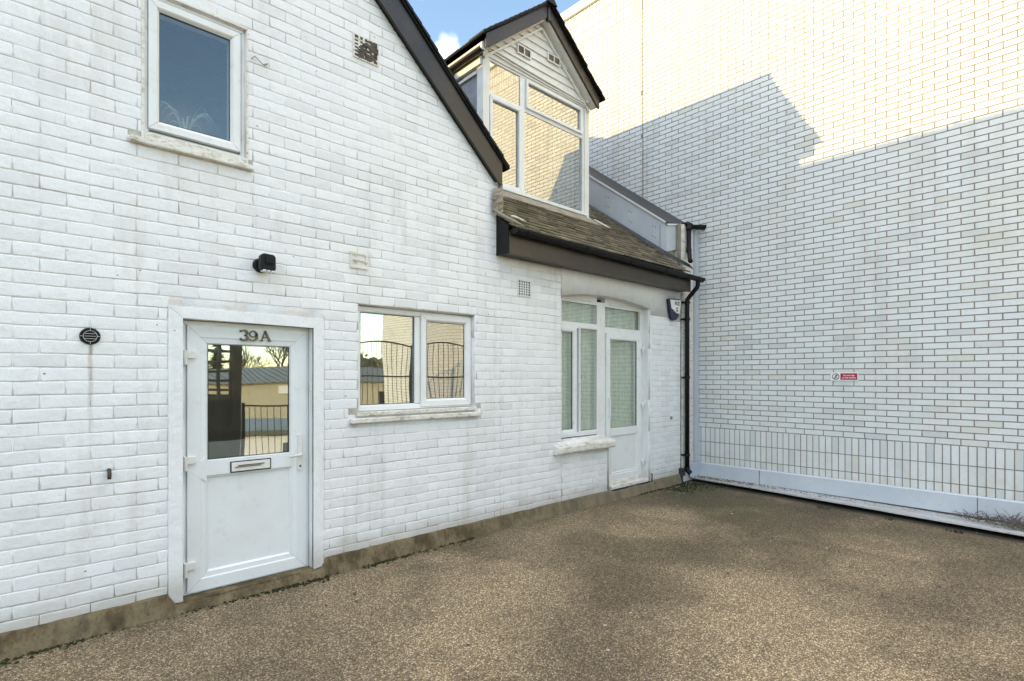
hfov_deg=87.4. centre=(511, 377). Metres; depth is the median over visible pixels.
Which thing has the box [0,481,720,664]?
moss
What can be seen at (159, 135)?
window
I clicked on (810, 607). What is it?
yard
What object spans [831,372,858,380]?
warning sign
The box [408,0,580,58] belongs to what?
sky
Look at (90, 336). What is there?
round vent
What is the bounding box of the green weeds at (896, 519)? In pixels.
[817,504,963,533]
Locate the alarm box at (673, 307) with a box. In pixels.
[666,298,680,320]
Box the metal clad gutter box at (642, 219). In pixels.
[589,166,706,269]
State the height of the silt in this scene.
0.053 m
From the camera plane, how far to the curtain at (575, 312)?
7.03 m
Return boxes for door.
[183,325,305,593]
[553,295,651,490]
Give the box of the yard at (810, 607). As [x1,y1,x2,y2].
[0,479,1023,680]
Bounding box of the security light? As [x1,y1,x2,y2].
[253,253,275,272]
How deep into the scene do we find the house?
4.38 m
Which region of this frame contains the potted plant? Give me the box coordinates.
[160,100,216,131]
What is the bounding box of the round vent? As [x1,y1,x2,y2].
[79,328,100,344]
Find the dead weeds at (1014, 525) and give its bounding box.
[943,509,1023,530]
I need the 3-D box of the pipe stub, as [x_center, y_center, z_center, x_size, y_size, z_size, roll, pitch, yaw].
[-2.585,0.621,3.442,0.024,0.069,0.046,0,0,-43]
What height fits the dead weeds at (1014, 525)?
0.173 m
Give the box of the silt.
[695,476,1023,527]
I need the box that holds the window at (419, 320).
[350,306,481,423]
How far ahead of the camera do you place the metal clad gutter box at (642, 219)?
8.61 m
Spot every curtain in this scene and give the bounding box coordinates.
[562,302,592,429]
[605,308,634,427]
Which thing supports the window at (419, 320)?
in the house
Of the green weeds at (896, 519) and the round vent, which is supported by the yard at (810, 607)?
the green weeds at (896, 519)
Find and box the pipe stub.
[107,468,111,478]
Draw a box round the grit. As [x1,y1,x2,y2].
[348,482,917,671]
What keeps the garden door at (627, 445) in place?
in the house
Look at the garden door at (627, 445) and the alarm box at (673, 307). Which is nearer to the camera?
the garden door at (627, 445)
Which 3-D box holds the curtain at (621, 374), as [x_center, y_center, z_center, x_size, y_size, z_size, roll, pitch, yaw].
[1.502,0.200,7.573,0.790,2.350,0.024,0,0,-43]
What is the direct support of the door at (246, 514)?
in the house
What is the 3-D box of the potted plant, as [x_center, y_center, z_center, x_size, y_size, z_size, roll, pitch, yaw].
[-2.402,-1.809,3.938,0.432,0.368,0.138,0,0,-38]
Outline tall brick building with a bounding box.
[560,0,1023,535]
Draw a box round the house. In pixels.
[0,0,705,661]
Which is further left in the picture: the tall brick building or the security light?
the security light
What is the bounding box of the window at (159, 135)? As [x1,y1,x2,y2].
[129,0,253,170]

